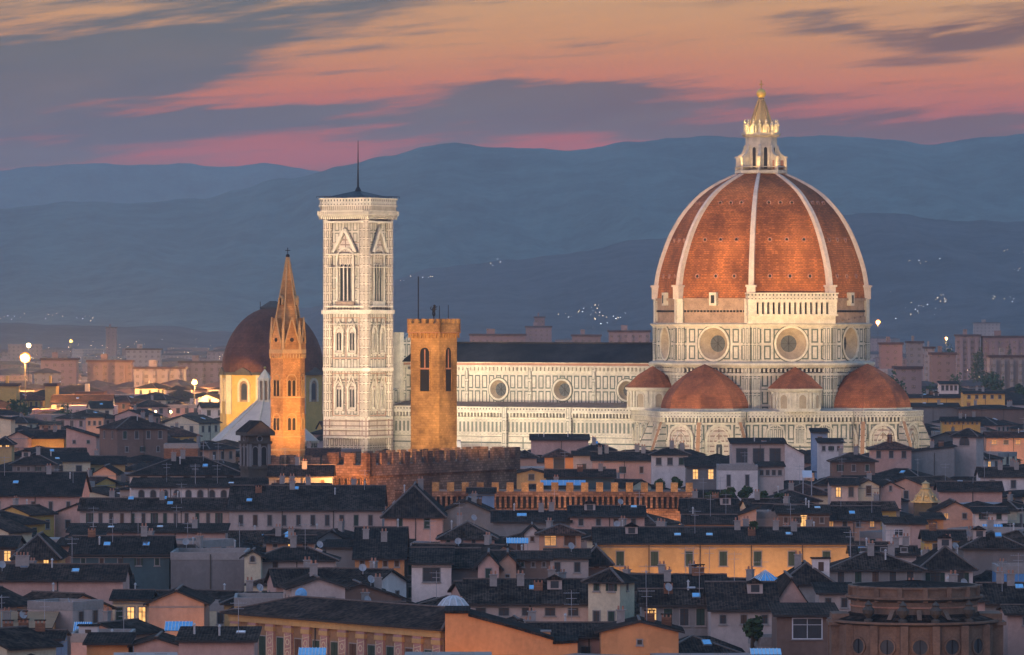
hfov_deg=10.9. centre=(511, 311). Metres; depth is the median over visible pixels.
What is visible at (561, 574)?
house
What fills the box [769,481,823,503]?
house
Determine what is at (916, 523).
house
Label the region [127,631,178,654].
house
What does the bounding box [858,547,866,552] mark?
window
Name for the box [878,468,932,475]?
house
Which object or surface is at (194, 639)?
house
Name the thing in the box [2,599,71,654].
house
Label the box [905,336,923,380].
apartment block
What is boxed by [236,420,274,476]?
belfry
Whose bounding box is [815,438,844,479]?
house
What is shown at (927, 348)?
apartment block
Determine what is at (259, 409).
baptistery
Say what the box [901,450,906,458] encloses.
window
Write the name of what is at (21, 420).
house
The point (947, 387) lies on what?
house
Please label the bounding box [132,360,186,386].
apartment block
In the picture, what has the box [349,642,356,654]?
window
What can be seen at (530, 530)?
house
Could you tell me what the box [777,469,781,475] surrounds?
window
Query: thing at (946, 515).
window
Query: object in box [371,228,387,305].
triple window
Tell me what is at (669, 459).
window
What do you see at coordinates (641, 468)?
window
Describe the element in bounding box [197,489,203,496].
window
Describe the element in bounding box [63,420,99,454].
house
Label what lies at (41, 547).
house
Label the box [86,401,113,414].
house
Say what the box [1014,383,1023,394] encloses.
tree
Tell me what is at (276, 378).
twin window
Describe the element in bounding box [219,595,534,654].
painted palace
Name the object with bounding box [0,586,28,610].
house
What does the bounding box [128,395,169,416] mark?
house
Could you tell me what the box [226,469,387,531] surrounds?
house
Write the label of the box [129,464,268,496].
house
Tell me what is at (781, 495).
shrub
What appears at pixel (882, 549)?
window
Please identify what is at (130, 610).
window
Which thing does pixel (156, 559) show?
window
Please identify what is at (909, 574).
window
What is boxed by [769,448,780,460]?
window
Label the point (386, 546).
house
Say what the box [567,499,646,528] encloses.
house
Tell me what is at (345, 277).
triple window
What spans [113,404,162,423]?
house
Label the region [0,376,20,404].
apartment block
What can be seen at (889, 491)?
house
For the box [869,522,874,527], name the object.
window
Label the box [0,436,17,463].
house
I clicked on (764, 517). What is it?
house
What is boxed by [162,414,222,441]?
house
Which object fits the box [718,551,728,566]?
window
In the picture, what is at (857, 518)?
house
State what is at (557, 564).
window
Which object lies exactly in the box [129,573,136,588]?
house
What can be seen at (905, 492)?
window
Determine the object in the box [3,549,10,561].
window
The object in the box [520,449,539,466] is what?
house
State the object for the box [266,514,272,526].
window
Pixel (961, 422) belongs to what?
house
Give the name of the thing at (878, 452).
window
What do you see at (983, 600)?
house
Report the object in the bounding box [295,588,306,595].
satellite dish
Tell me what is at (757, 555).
window
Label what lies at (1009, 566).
house
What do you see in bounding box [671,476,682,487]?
shrub
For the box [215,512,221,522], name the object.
window
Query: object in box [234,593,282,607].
house
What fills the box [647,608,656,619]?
window
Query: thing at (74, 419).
house
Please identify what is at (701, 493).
house
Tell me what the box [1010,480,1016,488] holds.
window
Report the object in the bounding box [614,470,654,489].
house
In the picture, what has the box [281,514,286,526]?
window
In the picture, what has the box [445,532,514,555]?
house
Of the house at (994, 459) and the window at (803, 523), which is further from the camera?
the house at (994, 459)
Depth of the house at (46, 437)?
1330.00 m
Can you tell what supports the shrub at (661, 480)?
on the crowded rooftops
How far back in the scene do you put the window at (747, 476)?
1069.88 m
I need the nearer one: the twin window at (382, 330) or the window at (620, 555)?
the window at (620, 555)
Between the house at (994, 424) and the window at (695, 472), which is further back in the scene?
the house at (994, 424)
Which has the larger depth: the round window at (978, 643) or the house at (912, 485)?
the house at (912, 485)
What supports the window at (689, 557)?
in the house at (770, 549)
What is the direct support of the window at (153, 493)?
in the house at (195, 486)
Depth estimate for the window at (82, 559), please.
769.85 m
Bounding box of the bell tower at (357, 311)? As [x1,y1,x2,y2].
[316,151,399,452]
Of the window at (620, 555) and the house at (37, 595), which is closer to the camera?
the house at (37, 595)
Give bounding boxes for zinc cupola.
[438,595,468,605]
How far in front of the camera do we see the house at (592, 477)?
1030.19 m
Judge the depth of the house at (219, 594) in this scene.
731.58 m
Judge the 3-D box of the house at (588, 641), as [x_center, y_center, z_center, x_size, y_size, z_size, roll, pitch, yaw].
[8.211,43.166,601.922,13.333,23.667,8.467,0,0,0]
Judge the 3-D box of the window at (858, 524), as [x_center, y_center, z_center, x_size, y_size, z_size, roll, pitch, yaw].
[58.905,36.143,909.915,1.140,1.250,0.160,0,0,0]
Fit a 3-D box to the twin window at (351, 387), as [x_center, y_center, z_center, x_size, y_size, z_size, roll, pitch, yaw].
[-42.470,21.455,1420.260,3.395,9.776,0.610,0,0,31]
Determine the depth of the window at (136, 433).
1292.10 m
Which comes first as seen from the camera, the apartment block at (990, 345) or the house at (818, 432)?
the house at (818, 432)
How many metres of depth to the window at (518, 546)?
852.57 m
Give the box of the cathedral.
[393,80,929,455]
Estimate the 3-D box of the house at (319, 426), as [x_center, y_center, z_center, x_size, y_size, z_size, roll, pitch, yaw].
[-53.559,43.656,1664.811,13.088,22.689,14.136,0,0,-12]
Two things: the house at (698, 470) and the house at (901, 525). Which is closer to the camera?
the house at (901, 525)
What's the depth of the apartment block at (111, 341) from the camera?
5200.00 m
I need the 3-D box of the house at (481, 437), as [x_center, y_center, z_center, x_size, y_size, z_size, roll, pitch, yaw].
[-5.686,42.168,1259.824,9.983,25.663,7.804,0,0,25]
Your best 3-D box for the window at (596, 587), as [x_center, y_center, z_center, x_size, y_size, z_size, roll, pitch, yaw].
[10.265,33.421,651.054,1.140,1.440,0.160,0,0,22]
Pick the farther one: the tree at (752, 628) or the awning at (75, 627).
the awning at (75, 627)
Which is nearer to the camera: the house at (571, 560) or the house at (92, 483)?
the house at (571, 560)
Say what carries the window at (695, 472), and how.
in the house at (698, 470)
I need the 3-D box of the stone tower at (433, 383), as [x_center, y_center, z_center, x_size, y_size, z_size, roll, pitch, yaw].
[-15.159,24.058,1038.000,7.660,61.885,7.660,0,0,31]
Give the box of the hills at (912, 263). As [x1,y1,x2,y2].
[299,213,1023,341]
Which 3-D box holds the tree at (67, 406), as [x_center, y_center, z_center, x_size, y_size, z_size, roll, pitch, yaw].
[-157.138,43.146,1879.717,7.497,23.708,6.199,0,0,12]
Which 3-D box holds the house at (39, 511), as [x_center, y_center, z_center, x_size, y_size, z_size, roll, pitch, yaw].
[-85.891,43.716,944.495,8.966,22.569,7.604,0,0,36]
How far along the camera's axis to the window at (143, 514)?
918.03 m
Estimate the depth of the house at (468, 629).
588.00 m
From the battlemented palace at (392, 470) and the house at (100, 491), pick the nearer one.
the battlemented palace at (392, 470)
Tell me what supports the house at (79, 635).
on the ground
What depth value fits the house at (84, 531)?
855.18 m
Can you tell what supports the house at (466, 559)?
on the ground
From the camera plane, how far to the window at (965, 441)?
1201.14 m
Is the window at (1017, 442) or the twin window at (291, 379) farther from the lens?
the window at (1017, 442)
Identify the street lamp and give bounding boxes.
[19,352,30,404]
[26,343,30,383]
[192,379,196,404]
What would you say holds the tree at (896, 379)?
on the ground
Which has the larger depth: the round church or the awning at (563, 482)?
the awning at (563, 482)
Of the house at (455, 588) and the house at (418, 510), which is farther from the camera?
the house at (418, 510)
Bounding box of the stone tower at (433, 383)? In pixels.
[407,276,460,450]
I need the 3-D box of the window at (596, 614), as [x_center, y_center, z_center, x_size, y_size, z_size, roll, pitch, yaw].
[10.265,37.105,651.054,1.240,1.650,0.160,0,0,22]
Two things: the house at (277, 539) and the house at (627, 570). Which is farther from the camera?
the house at (277, 539)
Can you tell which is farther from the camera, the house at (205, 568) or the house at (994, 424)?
the house at (994, 424)
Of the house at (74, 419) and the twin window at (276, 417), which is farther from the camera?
the house at (74, 419)
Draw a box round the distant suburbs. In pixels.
[0,331,980,385]
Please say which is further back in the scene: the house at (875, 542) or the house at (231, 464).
the house at (231, 464)
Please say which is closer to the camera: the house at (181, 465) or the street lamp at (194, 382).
the house at (181, 465)
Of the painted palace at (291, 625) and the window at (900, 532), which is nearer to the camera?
the painted palace at (291, 625)
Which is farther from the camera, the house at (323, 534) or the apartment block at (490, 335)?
the apartment block at (490, 335)
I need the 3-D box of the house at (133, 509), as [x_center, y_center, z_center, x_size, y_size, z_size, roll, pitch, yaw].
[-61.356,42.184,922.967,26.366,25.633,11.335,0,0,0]
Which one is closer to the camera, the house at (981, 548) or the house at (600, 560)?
the house at (600, 560)
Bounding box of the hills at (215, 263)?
[0,134,1023,331]
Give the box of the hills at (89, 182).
[0,163,320,208]
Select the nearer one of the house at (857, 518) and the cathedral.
the house at (857, 518)
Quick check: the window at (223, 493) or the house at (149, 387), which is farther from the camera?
the house at (149, 387)
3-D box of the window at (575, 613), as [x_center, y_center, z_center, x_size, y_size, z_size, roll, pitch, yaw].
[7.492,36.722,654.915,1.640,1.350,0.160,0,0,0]
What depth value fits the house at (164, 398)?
2132.06 m
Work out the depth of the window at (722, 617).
629.87 m
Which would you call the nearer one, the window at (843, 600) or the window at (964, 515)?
the window at (843, 600)
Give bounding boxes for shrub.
[654,478,665,487]
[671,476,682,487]
[703,491,716,497]
[719,487,735,497]
[737,485,753,498]
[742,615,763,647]
[749,521,758,528]
[760,490,769,497]
[774,493,786,497]
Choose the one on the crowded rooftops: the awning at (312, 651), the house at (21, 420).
the awning at (312, 651)
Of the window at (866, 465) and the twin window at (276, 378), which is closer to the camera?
the twin window at (276, 378)
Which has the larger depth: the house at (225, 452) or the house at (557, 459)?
the house at (225, 452)
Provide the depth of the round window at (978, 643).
576.73 m
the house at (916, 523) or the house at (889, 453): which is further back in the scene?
the house at (889, 453)
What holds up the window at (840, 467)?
in the house at (855, 462)
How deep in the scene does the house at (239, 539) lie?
789.41 m
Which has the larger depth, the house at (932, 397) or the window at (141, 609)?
the house at (932, 397)
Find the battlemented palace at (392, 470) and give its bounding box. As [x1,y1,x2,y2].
[271,446,519,509]
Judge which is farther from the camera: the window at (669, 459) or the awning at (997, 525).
the window at (669, 459)
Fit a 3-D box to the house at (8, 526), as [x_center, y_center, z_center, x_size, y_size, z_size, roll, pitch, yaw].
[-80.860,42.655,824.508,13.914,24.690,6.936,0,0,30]
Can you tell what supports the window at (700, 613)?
in the house at (686, 607)
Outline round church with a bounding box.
[826,580,1005,654]
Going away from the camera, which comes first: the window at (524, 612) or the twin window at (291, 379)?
the window at (524, 612)
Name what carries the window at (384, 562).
in the house at (386, 546)
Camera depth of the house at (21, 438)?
1320.00 m
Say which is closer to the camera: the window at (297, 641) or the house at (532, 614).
the window at (297, 641)
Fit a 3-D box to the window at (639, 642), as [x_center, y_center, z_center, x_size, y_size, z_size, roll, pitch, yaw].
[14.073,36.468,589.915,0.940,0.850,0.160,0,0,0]
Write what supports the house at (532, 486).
on the ground
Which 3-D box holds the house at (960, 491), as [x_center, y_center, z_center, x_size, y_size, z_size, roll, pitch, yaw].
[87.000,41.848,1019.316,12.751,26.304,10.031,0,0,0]
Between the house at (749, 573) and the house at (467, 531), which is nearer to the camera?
the house at (749, 573)
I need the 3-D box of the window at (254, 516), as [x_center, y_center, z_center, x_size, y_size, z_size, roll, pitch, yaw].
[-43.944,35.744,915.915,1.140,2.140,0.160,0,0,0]
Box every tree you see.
[6,399,30,415]
[59,401,71,413]
[894,378,907,393]
[922,382,934,393]
[949,372,962,390]
[968,348,984,382]
[980,369,1004,389]
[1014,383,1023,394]
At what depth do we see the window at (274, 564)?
754.96 m
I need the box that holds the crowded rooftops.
[0,379,1023,654]
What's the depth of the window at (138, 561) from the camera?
769.85 m
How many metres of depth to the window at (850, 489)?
1008.01 m
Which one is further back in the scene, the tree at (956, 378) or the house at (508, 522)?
the tree at (956, 378)
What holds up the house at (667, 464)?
on the ground
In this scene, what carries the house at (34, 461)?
on the ground
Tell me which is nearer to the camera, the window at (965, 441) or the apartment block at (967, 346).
the window at (965, 441)
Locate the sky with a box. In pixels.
[0,0,1023,171]
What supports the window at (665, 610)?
in the house at (686, 607)
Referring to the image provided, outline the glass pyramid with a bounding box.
[750,570,776,580]
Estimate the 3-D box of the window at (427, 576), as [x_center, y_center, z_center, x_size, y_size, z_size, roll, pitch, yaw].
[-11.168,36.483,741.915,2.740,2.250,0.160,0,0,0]
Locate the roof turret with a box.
[910,480,940,515]
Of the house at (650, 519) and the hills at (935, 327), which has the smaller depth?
the house at (650, 519)
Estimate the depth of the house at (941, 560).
740.41 m
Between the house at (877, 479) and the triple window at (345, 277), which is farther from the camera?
the triple window at (345, 277)
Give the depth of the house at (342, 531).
901.10 m
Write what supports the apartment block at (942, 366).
on the ground
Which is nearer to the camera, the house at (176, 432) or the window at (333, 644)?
the window at (333, 644)
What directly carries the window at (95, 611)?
in the house at (71, 611)
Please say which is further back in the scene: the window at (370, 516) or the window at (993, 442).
the window at (993, 442)
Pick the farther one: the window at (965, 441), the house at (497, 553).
the window at (965, 441)
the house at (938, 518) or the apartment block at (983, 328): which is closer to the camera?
the house at (938, 518)
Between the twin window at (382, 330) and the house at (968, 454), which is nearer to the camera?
the house at (968, 454)
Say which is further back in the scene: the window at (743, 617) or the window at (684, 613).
the window at (684, 613)
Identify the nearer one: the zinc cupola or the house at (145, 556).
the zinc cupola
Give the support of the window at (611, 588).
in the house at (610, 589)
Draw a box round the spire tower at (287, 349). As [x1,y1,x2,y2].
[269,248,305,460]
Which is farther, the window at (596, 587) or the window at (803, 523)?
the window at (803, 523)
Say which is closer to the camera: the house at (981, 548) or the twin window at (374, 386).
the house at (981, 548)
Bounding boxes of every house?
[0,416,17,437]
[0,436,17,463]
[0,456,91,536]
[0,510,49,533]
[0,514,36,544]
[0,535,26,562]
[0,543,132,604]
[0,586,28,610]
[0,595,63,654]
[0,607,58,628]
[1,496,58,536]
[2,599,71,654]
[7,430,34,447]
[8,445,62,470]
[9,531,67,562]
[15,412,39,427]
[20,391,44,407]
[23,582,117,620]
[24,447,86,452]
[27,598,103,654]
[28,424,65,446]
[31,451,92,470]
[38,421,62,429]
[50,394,115,408]
[53,409,114,429]
[55,503,79,536]
[56,537,70,562]
[57,468,94,486]
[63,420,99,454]
[65,506,230,538]
[68,517,177,588]
[68,528,109,536]
[71,609,135,654]
[77,483,228,522]
[82,632,136,654]
[84,413,105,433]
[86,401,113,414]
[87,468,118,487]
[90,449,126,475]
[90,486,119,496]
[92,463,123,480]
[96,411,170,457]
[97,607,164,639]
[109,589,157,622]
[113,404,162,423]
[115,395,143,412]
[125,441,239,495]
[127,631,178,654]
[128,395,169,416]
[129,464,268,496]
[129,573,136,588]
[133,380,170,393]
[134,583,171,594]
[137,394,182,403]
[143,584,214,635]
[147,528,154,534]
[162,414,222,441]
[164,443,199,458]
[167,422,202,441]
[168,405,197,417]
[170,548,249,589]
[175,600,261,654]
[176,522,233,547]
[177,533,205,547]
[193,389,219,404]
[194,583,243,599]
[196,434,239,462]
[197,398,219,417]
[210,600,223,625]
[213,455,239,467]
[218,577,262,625]
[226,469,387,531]
[228,525,269,546]
[234,522,245,547]
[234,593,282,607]
[239,547,267,591]
[244,578,266,592]
[259,523,345,546]
[262,524,340,577]
[263,524,317,551]
[264,556,325,591]
[266,448,335,484]
[271,473,331,484]
[277,560,350,598]
[305,441,340,457]
[315,421,322,429]
[323,539,354,566]
[323,558,410,596]
[332,519,353,538]
[343,573,406,600]
[352,519,409,576]
[360,589,406,602]
[380,476,447,540]
[401,598,417,603]
[405,543,459,600]
[409,547,454,602]
[418,571,449,604]
[435,503,498,543]
[444,491,496,531]
[444,606,577,654]
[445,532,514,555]
[447,580,462,597]
[452,547,480,582]
[462,566,587,620]
[466,487,496,507]
[473,548,503,577]
[478,436,489,457]
[481,545,522,557]
[490,488,572,535]
[498,548,520,577]
[503,518,553,549]
[507,607,536,622]
[513,550,552,577]
[517,467,545,488]
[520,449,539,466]
[520,522,538,549]
[523,616,532,622]
[526,590,612,653]
[529,421,589,454]
[529,475,573,488]
[534,523,585,549]
[541,448,572,468]
[543,542,590,577]
[544,452,616,489]
[557,569,566,577]
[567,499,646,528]
[571,451,591,468]
[577,429,617,450]
[580,567,641,620]
[581,516,626,547]
[588,543,614,576]
[590,443,653,483]
[591,503,853,577]
[593,588,684,654]
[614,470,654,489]
[622,566,646,572]
[626,546,727,591]
[634,566,647,615]
[635,493,679,525]
[636,565,707,638]
[648,431,691,489]
[655,518,683,525]
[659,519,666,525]
[678,482,739,524]
[679,635,742,652]
[681,494,737,525]
[683,457,720,497]
[688,453,702,456]
[694,489,739,501]
[703,552,779,652]
[716,464,757,500]
[727,436,786,480]
[727,566,754,580]
[733,505,760,525]
[739,489,781,510]
[743,494,791,509]
[748,634,771,652]
[754,461,785,495]
[756,510,776,525]
[768,602,838,654]
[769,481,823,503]
[771,498,831,525]
[773,466,827,503]
[775,551,835,601]
[777,570,807,601]
[780,440,807,479]
[806,476,840,490]
[809,428,828,478]
[811,582,851,611]
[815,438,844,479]
[825,477,860,503]
[826,444,878,475]
[829,487,882,540]
[830,492,898,529]
[830,530,927,582]
[841,471,893,483]
[846,533,918,561]
[854,541,890,544]
[858,477,882,500]
[859,530,881,540]
[866,427,914,472]
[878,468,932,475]
[878,479,904,510]
[879,517,909,544]
[893,475,955,513]
[904,516,928,547]
[907,389,960,405]
[911,393,960,423]
[911,439,957,476]
[911,534,978,582]
[916,547,929,558]
[918,522,966,554]
[919,512,945,528]
[926,498,971,528]
[930,426,957,444]
[933,462,1004,503]
[937,381,959,393]
[939,410,981,433]
[946,570,989,610]
[947,526,1023,533]
[949,428,986,475]
[954,399,1023,423]
[957,517,1023,575]
[960,385,1005,406]
[969,506,1009,525]
[973,558,1006,582]
[974,449,1023,490]
[975,553,1023,611]
[980,416,1012,430]
[983,418,1023,463]
[983,446,1003,466]
[984,441,1016,464]
[991,492,1023,523]
[992,563,1023,581]
[996,604,1023,654]
[1002,508,1023,544]
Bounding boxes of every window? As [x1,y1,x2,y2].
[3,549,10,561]
[45,519,50,529]
[48,501,52,509]
[64,519,70,529]
[76,465,81,470]
[78,610,83,621]
[80,557,85,562]
[86,512,92,522]
[92,609,97,623]
[98,512,102,522]
[99,557,104,562]
[109,512,113,522]
[115,606,123,619]
[117,557,121,562]
[120,512,123,522]
[122,431,127,439]
[126,606,134,618]
[130,512,134,522]
[134,431,138,438]
[134,557,142,566]
[138,489,144,496]
[138,606,145,621]
[141,512,145,522]
[146,430,150,438]
[150,489,156,496]
[151,512,157,522]
[153,557,160,566]
[158,430,161,438]
[163,512,166,522]
[173,512,177,522]
[184,512,188,522]
[185,489,191,496]
[195,512,199,522]
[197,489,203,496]
[206,512,210,522]
[209,489,215,496]
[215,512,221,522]
[216,611,223,625]
[220,489,226,496]
[222,378,224,401]
[229,451,232,459]
[237,378,249,401]
[237,514,243,526]
[249,555,255,562]
[252,514,258,526]
[258,635,265,654]
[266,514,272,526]
[272,562,278,567]
[273,374,280,395]
[273,413,280,429]
[276,636,283,654]
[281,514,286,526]
[287,374,296,395]
[287,413,296,429]
[294,638,301,654]
[295,514,301,526]
[301,374,303,395]
[301,413,303,429]
[309,378,318,401]
[309,514,315,526]
[312,639,319,647]
[324,514,330,526]
[330,641,337,654]
[331,228,356,305]
[333,318,343,353]
[333,374,343,410]
[346,318,356,353]
[346,374,356,410]
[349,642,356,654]
[353,514,358,526]
[367,644,374,654]
[368,514,372,525]
[370,318,377,353]
[370,374,377,410]
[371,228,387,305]
[378,318,385,353]
[378,374,386,410]
[382,560,388,567]
[386,645,393,654]
[393,560,400,567]
[396,519,402,525]
[405,647,412,651]
[407,564,411,575]
[407,586,411,598]
[422,567,440,582]
[423,519,430,529]
[475,606,486,612]
[485,568,491,577]
[498,606,510,616]
[516,544,522,549]
[519,561,525,567]
[520,606,532,616]
[528,474,534,480]
[529,536,534,542]
[530,561,535,567]
[541,561,546,567]
[543,536,556,546]
[543,606,556,616]
[553,458,564,468]
[554,561,560,573]
[563,536,576,546]
[567,606,579,616]
[573,561,581,573]
[578,518,583,526]
[580,646,590,653]
[592,584,600,592]
[592,610,600,620]
[596,518,600,525]
[606,584,616,592]
[607,610,614,620]
[615,551,624,566]
[619,466,625,473]
[635,639,643,646]
[639,466,643,473]
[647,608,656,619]
[649,551,658,566]
[655,457,661,465]
[663,608,672,623]
[667,457,673,465]
[678,457,683,465]
[679,608,689,626]
[684,551,692,566]
[692,469,698,479]
[694,608,706,626]
[707,469,713,479]
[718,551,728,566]
[718,614,727,625]
[726,474,731,486]
[735,448,747,463]
[739,614,747,625]
[745,474,749,486]
[752,448,764,463]
[753,551,762,566]
[759,469,763,475]
[760,614,768,625]
[765,469,769,475]
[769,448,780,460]
[771,469,775,475]
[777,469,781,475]
[783,517,787,523]
[787,551,794,566]
[791,618,822,639]
[794,516,801,523]
[800,515,807,525]
[819,516,824,523]
[822,551,830,562]
[824,597,831,601]
[835,487,841,497]
[837,464,843,471]
[837,571,844,581]
[840,597,848,608]
[848,487,854,497]
[851,464,855,471]
[851,637,865,654]
[854,571,861,582]
[855,522,861,527]
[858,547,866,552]
[864,464,869,471]
[865,485,871,496]
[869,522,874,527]
[871,571,879,581]
[876,450,881,458]
[878,638,895,654]
[880,547,887,552]
[888,450,893,458]
[889,571,896,580]
[894,529,903,536]
[900,547,907,552]
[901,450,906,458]
[903,490,908,499]
[906,571,913,579]
[911,638,928,654]
[926,572,944,581]
[943,513,949,519]
[944,638,960,654]
[952,572,968,582]
[959,437,969,446]
[961,513,967,519]
[972,637,983,654]
[979,514,987,520]
[991,440,996,444]
[995,514,1002,520]
[1003,440,1008,444]
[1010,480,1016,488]
[1015,440,1020,444]
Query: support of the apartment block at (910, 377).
on the ground
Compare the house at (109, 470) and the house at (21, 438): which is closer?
the house at (109, 470)
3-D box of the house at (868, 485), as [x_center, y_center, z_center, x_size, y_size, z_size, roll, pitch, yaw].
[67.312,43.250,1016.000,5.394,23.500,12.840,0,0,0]
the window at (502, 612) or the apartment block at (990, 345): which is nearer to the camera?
the window at (502, 612)
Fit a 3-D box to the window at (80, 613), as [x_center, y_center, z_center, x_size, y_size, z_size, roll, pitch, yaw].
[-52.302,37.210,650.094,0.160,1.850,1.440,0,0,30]
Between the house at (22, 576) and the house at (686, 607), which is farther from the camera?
the house at (22, 576)
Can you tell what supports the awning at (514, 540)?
attached to the house at (486, 545)
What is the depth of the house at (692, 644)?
607.35 m
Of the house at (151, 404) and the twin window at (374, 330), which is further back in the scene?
the house at (151, 404)
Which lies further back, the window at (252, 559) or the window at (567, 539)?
the window at (567, 539)
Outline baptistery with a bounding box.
[211,366,318,447]
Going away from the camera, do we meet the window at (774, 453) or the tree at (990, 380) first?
the window at (774, 453)
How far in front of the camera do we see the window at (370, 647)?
601.76 m
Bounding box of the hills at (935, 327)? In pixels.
[0,297,1023,354]
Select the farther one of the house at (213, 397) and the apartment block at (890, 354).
the apartment block at (890, 354)
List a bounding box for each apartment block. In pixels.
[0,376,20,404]
[40,352,79,385]
[43,376,60,408]
[75,384,106,393]
[86,354,133,383]
[105,324,117,355]
[125,344,162,375]
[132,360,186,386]
[178,355,221,385]
[469,329,526,341]
[525,322,551,341]
[534,312,545,325]
[571,329,601,341]
[607,325,650,341]
[877,337,903,368]
[892,359,922,393]
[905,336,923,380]
[922,341,935,380]
[928,346,956,383]
[954,329,980,381]
[972,320,1000,347]
[980,331,1023,378]
[986,348,1023,389]
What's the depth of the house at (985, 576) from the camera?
750.76 m
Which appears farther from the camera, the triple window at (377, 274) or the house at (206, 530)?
the triple window at (377, 274)
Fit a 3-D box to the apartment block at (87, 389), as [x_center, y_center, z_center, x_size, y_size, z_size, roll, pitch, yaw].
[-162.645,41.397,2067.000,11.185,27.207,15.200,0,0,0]
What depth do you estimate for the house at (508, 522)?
880.69 m
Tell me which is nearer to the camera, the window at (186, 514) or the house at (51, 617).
the house at (51, 617)
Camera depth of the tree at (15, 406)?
1899.47 m
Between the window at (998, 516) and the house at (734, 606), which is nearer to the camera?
the house at (734, 606)
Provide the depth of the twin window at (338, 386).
1422.21 m
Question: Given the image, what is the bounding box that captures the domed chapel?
[219,301,322,431]
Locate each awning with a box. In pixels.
[73,622,91,630]
[164,621,192,632]
[298,647,325,654]
[506,537,527,549]
[540,480,585,485]
[750,648,781,654]
[802,470,811,495]
[982,524,1002,526]
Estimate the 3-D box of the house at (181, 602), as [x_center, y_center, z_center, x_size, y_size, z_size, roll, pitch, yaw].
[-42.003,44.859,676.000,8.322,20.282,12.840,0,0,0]
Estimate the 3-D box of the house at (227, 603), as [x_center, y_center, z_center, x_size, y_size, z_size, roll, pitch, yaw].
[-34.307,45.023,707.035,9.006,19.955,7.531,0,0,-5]
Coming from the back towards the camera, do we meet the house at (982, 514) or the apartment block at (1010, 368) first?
the apartment block at (1010, 368)
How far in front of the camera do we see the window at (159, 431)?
1294.78 m
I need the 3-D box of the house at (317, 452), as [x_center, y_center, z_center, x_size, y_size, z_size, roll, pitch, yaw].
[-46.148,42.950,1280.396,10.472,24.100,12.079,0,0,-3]
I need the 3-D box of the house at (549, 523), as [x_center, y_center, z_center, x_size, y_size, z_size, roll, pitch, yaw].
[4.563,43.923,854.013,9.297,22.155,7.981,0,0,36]
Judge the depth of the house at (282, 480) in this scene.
958.16 m
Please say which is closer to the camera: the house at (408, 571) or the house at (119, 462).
the house at (408, 571)
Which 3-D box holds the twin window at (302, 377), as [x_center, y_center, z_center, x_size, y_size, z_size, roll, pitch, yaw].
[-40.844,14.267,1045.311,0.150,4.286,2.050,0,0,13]
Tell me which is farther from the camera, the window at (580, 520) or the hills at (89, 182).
the hills at (89, 182)
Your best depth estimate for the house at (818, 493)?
1053.45 m
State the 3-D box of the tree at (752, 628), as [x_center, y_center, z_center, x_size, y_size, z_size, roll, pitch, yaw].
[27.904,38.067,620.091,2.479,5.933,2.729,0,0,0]
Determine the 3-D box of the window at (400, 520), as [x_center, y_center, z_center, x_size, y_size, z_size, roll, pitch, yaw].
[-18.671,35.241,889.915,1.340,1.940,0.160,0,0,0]
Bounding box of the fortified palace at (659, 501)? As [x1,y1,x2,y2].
[432,482,692,524]
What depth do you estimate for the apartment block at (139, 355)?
3600.00 m
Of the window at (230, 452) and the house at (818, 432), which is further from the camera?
the window at (230, 452)
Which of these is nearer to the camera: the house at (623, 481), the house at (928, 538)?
the house at (928, 538)
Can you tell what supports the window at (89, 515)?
in the house at (133, 509)
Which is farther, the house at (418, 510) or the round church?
the house at (418, 510)
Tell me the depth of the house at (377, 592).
664.37 m
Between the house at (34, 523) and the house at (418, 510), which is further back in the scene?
the house at (34, 523)
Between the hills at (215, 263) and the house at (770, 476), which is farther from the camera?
the hills at (215, 263)
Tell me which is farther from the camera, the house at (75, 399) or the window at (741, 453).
the house at (75, 399)
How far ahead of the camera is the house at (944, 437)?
1432.22 m
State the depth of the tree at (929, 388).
2049.47 m
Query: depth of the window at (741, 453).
1130.02 m
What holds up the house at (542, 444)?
on the ground
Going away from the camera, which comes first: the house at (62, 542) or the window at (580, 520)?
the house at (62, 542)
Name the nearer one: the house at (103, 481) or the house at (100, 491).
the house at (100, 491)
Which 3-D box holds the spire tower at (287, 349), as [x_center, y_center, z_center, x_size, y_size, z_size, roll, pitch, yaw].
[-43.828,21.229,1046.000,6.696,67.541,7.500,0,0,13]
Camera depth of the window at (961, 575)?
740.00 m
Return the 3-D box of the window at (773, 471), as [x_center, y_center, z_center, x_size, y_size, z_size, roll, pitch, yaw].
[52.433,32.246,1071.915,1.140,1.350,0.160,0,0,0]
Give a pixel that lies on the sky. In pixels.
(313, 85)
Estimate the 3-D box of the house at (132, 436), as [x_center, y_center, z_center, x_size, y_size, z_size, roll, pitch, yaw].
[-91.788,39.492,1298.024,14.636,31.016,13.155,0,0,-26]
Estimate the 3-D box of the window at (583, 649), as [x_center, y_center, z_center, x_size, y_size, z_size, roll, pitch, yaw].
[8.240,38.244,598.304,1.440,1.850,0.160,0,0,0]
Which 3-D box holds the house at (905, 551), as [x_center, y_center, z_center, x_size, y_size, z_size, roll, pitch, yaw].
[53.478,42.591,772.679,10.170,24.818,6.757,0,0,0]
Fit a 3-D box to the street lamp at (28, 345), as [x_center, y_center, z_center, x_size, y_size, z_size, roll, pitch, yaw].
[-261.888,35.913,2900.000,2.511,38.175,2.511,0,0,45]
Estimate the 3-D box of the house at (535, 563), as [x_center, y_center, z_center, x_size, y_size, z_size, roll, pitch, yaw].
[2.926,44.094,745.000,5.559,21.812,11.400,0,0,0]
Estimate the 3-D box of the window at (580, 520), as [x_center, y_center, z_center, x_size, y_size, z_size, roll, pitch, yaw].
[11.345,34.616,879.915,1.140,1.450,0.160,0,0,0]

